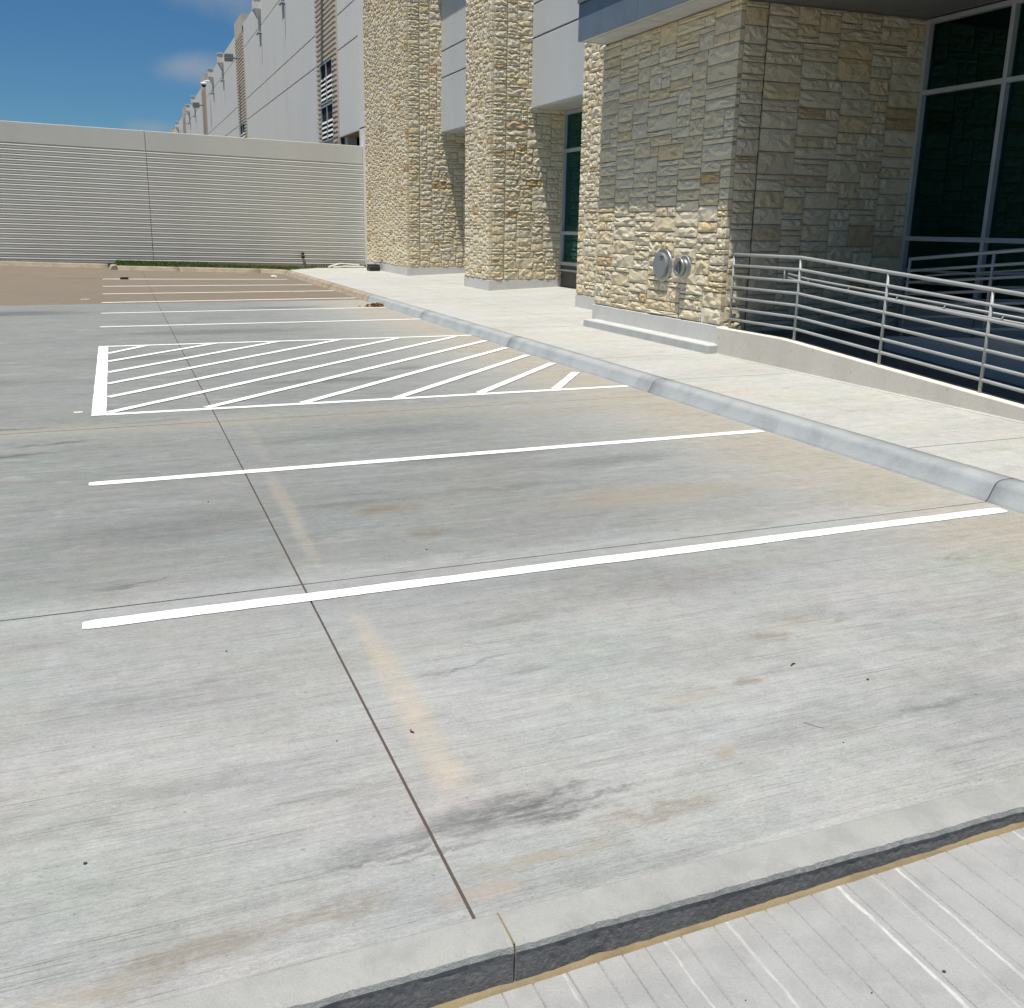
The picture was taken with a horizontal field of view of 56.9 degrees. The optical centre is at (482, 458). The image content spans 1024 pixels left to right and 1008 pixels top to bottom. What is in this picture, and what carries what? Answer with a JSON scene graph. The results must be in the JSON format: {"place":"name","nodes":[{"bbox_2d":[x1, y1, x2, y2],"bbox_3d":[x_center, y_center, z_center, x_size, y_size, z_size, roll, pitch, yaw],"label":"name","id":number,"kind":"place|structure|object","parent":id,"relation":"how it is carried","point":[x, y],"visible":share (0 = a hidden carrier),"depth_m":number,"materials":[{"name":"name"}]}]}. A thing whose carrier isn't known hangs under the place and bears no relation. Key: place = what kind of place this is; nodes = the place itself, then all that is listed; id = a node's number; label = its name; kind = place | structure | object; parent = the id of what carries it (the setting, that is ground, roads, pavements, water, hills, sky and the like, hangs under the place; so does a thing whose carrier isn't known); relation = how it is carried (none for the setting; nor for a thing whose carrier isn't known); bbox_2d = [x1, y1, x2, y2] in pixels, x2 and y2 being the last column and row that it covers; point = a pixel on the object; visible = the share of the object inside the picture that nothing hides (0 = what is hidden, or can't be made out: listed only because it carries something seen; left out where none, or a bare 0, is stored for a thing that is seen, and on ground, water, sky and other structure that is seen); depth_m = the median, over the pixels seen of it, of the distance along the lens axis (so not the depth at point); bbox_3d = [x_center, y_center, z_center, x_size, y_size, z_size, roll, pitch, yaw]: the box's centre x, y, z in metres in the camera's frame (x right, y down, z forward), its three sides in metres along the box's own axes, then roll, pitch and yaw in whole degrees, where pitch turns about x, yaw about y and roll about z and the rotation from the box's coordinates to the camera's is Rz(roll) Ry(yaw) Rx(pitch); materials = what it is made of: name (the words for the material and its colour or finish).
{"place":"outdoors","nodes":[
{"label":"outdoors","id":0,"kind":"place"},
{"bbox_2d":[0,0,251,165],"label":"sky","id":1,"kind":"structure","parent":0,"point":[115,64],"materials":[{"name":"blue"}]},
{"bbox_2d":[182,285,224,285],"bbox_3d":[-8.008,-5.107,27.838,5.971,0.016,0.147,-4,15,-19],"label":"parking line","id":2,"kind":"object","parent":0,"point":[203,285],"visible":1,"depth_m":27.77,"materials":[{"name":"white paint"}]},
{"bbox_2d":[115,259,365,269],"bbox_3d":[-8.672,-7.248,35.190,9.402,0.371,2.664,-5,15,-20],"label":"grass","id":3,"kind":"structure","parent":0,"point":[151,263],"depth_m":34.59,"materials":[{"name":"green plant"}]},
{"bbox_2d":[367,264,379,270],"bbox_3d":[-4.021,-7.018,34.672,0.400,0.235,0.550,-5,15,-20],"label":"valve box","id":4,"kind":"object","parent":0,"point":[373,267],"visible":1,"depth_m":34.44,"materials":[{"name":"grey plastic"}]},
{"bbox_2d":[0,266,1023,1007],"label":"parking lot","id":5,"kind":"structure","parent":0,"point":[210,800],"depth_m":4.32,"materials":[{"name":"grey concrete"}]},
{"bbox_2d":[0,261,259,272],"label":"kerb","id":6,"kind":"structure","parent":5,"relation":"on","point":[126,268],"depth_m":33.09,"materials":[{"name":"concrete"}]},
{"bbox_2d":[0,121,364,266],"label":"screen wall","id":7,"kind":"structure","parent":5,"relation":"on","point":[74,194],"depth_m":34.55,"materials":[{"name":"grey metal"}]},
{"bbox_2d":[114,291,287,293],"bbox_3d":[-6.942,-4.471,25.362,6.102,0.001,0.146,-5,15,-20],"label":"parking line","id":8,"kind":"object","parent":5,"relation":"on","point":[199,292],"visible":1,"depth_m":25.15,"materials":[{"name":"white paint"}]},
{"bbox_2d":[101,298,332,302],"bbox_3d":[-5.950,-3.842,22.875,6.122,0.001,0.144,-5,15,-22],"label":"parking line","id":9,"kind":"object","parent":5,"relation":"on","point":[222,300],"visible":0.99,"depth_m":22.68,"materials":[{"name":"white paint"}]},
{"bbox_2d":[123,307,385,312],"bbox_3d":[-4.982,-3.196,20.317,6.035,0.001,0.119,-5,15,-21],"label":"parking line","id":10,"kind":"object","parent":5,"relation":"on","point":[240,310],"visible":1,"depth_m":20.19,"materials":[{"name":"white paint"}]},
{"bbox_2d":[102,319,407,326],"bbox_3d":[-3.984,-2.571,17.843,6.053,0.001,0.120,-5,15,-20],"label":"parking line","id":11,"kind":"object","parent":5,"relation":"on","point":[246,323],"visible":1,"depth_m":17.63,"materials":[{"name":"white paint"}]},
{"bbox_2d":[91,335,628,415],"bbox_3d":[-2.006,-1.277,12.710,5.974,0.004,5.603,-5,15,-20],"label":"no parking hatching","id":12,"kind":"object","parent":5,"relation":"on","point":[99,404],"visible":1,"depth_m":11.54,"materials":[{"name":"white paint"}]},
{"bbox_2d":[360,303,383,306],"bbox_3d":[-2.446,-3.517,21.559,0.740,0.093,0.556,-12,19,-41],"label":"leaf pile","id":13,"kind":"object","parent":5,"relation":"on","point":[377,304],"visible":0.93,"depth_m":21.50,"materials":[{"name":"brown plant"}]},
{"bbox_2d":[89,430,764,484],"bbox_3d":[-0.108,-0.040,7.822,5.848,0.001,0.114,-5,15,-21],"label":"parking line","id":14,"kind":"object","parent":5,"relation":"on","point":[388,460],"visible":1,"depth_m":7.61,"materials":[{"name":"white paint"}]},
{"bbox_2d":[82,508,1006,628],"bbox_3d":[0.836,0.564,5.433,5.805,0.001,0.114,-5,15,-20],"label":"parking line","id":15,"kind":"object","parent":5,"relation":"on","point":[176,613],"visible":1,"depth_m":5.16,"materials":[{"name":"white paint"}]},
{"bbox_2d":[132,776,1023,1007],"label":"kerb","id":16,"kind":"structure","parent":5,"relation":"on","point":[433,967],"depth_m":2.61,"materials":[{"name":"grey concrete"}]},
{"bbox_2d":[260,269,1023,513],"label":"kerb","id":17,"kind":"structure","parent":5,"relation":"on","point":[1003,491],"depth_m":8.95,"materials":[{"name":"concrete"}]},
{"bbox_2d":[291,267,1023,480],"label":"sidewalk","id":18,"kind":"structure","parent":0,"point":[554,316],"depth_m":11.23,"materials":[{"name":"grey concrete"}]},
{"bbox_2d":[170,0,367,266],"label":"warehouse","id":19,"kind":"structure","parent":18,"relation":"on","point":[295,72],"depth_m":49.90,"materials":[{"name":"grey concrete"}]},
{"bbox_2d":[193,102,203,107],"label":"wall light","id":20,"kind":"object","parent":19,"relation":"attached to","point":[196,105],"visible":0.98,"depth_m":94.06,"materials":[{"name":"grey paint"}]},
{"bbox_2d":[201,80,209,86],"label":"security camera","id":21,"kind":"object","parent":19,"relation":"attached to","point":[204,84],"visible":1,"depth_m":88.41,"materials":[{"name":"white plastic"}]},
{"bbox_2d":[224,53,239,61],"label":"wall light","id":22,"kind":"object","parent":19,"relation":"attached to","point":[228,57],"visible":1,"depth_m":67.17,"materials":[{"name":"grey paint"}]},
{"bbox_2d":[240,122,245,137],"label":"louvre window","id":23,"kind":"structure","parent":19,"relation":"in","point":[242,130],"depth_m":68.70,"materials":[{"name":"grey metal"}]},
{"bbox_2d":[319,57,333,105],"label":"louvre window","id":24,"kind":"structure","parent":19,"relation":"in","point":[326,82],"depth_m":41.71,"materials":[{"name":"grey metal"}]},
{"bbox_2d":[321,102,334,142],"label":"louvre window","id":25,"kind":"structure","parent":19,"relation":"in","point":[327,118],"depth_m":42.12,"materials":[{"name":"grey metal"}]},
{"bbox_2d":[328,263,363,267],"bbox_3d":[-5.358,-7.519,36.729,1.464,0.186,0.476,-9,17,-34],"label":"pipe","id":26,"kind":"object","parent":18,"relation":"on","point":[336,266],"visible":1,"depth_m":36.79,"materials":[{"name":"white plastic"}]},
{"bbox_2d":[363,0,465,275],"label":"stone pillar","id":27,"kind":"structure","parent":18,"relation":"on","point":[415,181],"depth_m":31.54,"materials":[{"name":"stone"}]},
{"bbox_2d":[441,0,584,288],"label":"office building","id":28,"kind":"structure","parent":18,"relation":"on","point":[558,59],"depth_m":24.36,"materials":[{"name":"grey"}]},
{"bbox_2d":[559,107,582,265],"bbox_3d":[3.049,-6.565,22.784,0.140,3.905,5.105,-5,15,-20],"label":"window","id":29,"kind":"structure","parent":28,"relation":"in","point":[572,128],"depth_m":24.70,"materials":[{"name":"teal glass"}]},
{"bbox_2d":[894,0,1023,338],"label":"glazed entrance","id":30,"kind":"object","parent":28,"relation":"attached to","point":[965,194],"visible":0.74,"depth_m":12.78,"materials":[{"name":"black glass"}]},
{"bbox_2d":[895,0,1023,311],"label":"window","id":31,"kind":"structure","parent":30,"relation":"in","point":[965,194],"depth_m":12.76,"materials":[{"name":"black glass"}]},
{"bbox_2d":[464,0,564,290],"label":"stone pillar","id":32,"kind":"structure","parent":18,"relation":"on","point":[513,158],"depth_m":24.66,"materials":[{"name":"stone"}]},
{"bbox_2d":[575,43,605,309],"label":"stone pillar","id":33,"kind":"structure","parent":18,"relation":"on","point":[592,103],"depth_m":19.30,"materials":[{"name":"stone"}]},
{"bbox_2d":[583,319,716,353],"bbox_3d":[2.533,-1.933,14.778,0.235,0.152,3.820,-5,15,-20],"label":"ledge","id":34,"kind":"object","parent":18,"relation":"on","point":[705,347],"visible":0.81,"depth_m":14.34,"materials":[{"name":"concrete"}]},
{"bbox_2d":[592,0,941,342],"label":"stone pillar","id":35,"kind":"structure","parent":18,"relation":"on","point":[730,129],"depth_m":13.28,"materials":[{"name":"stone"}]},
{"bbox_2d":[653,248,672,281],"bbox_3d":[2.725,-2.940,14.345,0.135,0.500,0.500,-5,15,-20],"label":"wall fitting","id":36,"kind":"object","parent":35,"relation":"attached to","point":[662,265],"depth_m":14.26,"materials":[{"name":"metal"}]},
{"bbox_2d":[673,255,691,278],"bbox_3d":[2.919,-2.799,13.806,0.165,0.340,0.340,-5,15,-20],"label":"wall fitting","id":37,"kind":"object","parent":35,"relation":"attached to","point":[682,266],"depth_m":13.74,"materials":[{"name":"metal"}]},
{"bbox_2d":[577,0,1000,44],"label":"entrance canopy","id":38,"kind":"object","parent":35,"relation":"on","point":[607,22],"visible":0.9,"depth_m":13.14,"materials":[{"name":"grey metal"}]},
{"bbox_2d":[715,327,1023,420],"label":"ramp wall","id":39,"kind":"structure","parent":18,"relation":"on","point":[787,353],"depth_m":10.69,"materials":[{"name":"concrete"}]},
{"bbox_2d":[728,253,1023,392],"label":"railing","id":40,"kind":"object","parent":39,"relation":"on","point":[989,319],"visible":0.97,"depth_m":10.13,"materials":[{"name":"grey metal"}]},
{"bbox_2d":[798,329,943,347],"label":"ramp","id":41,"kind":"structure","parent":18,"relation":"on","point":[849,337],"depth_m":13.35,"materials":[{"name":"concrete"}]},
{"bbox_2d":[895,268,1023,337],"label":"railing","id":42,"kind":"object","parent":41,"relation":"on","point":[902,281],"visible":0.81,"depth_m":12.66,"materials":[{"name":"grey metal"}]},
{"bbox_2d":[770,333,1023,402],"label":"ramp","id":43,"kind":"structure","parent":18,"relation":"on","point":[924,370],"depth_m":10.96,"materials":[{"name":"concrete"}]},
{"bbox_2d":[884,336,1023,386],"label":"ramp wall","id":44,"kind":"structure","parent":18,"relation":"on","point":[977,355],"depth_m":10.73,"materials":[{"name":"grey concrete"}]},
{"bbox_2d":[900,248,1023,337],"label":"railing","id":45,"kind":"object","parent":44,"relation":"on","point":[992,265],"visible":0.73,"depth_m":10.76,"materials":[{"name":"silver metal"}]},
{"bbox_2d":[459,827,1023,1007],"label":"driveway","id":46,"kind":"structure","parent":0,"point":[904,936],"depth_m":2.60,"materials":[{"name":"concrete"}]},
{"bbox_2d":[431,822,1023,1007],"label":"sand","id":47,"kind":"structure","parent":46,"relation":"on","point":[532,980],"depth_m":2.71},
{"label":"verge soil","id":48,"kind":"structure","parent":0,"visible":0},
{"bbox_2d":[0,260,108,264],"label":"grass","id":49,"kind":"structure","parent":48,"relation":"on","point":[43,261],"depth_m":32.82,"materials":[{"name":"green plant"}]}
]}

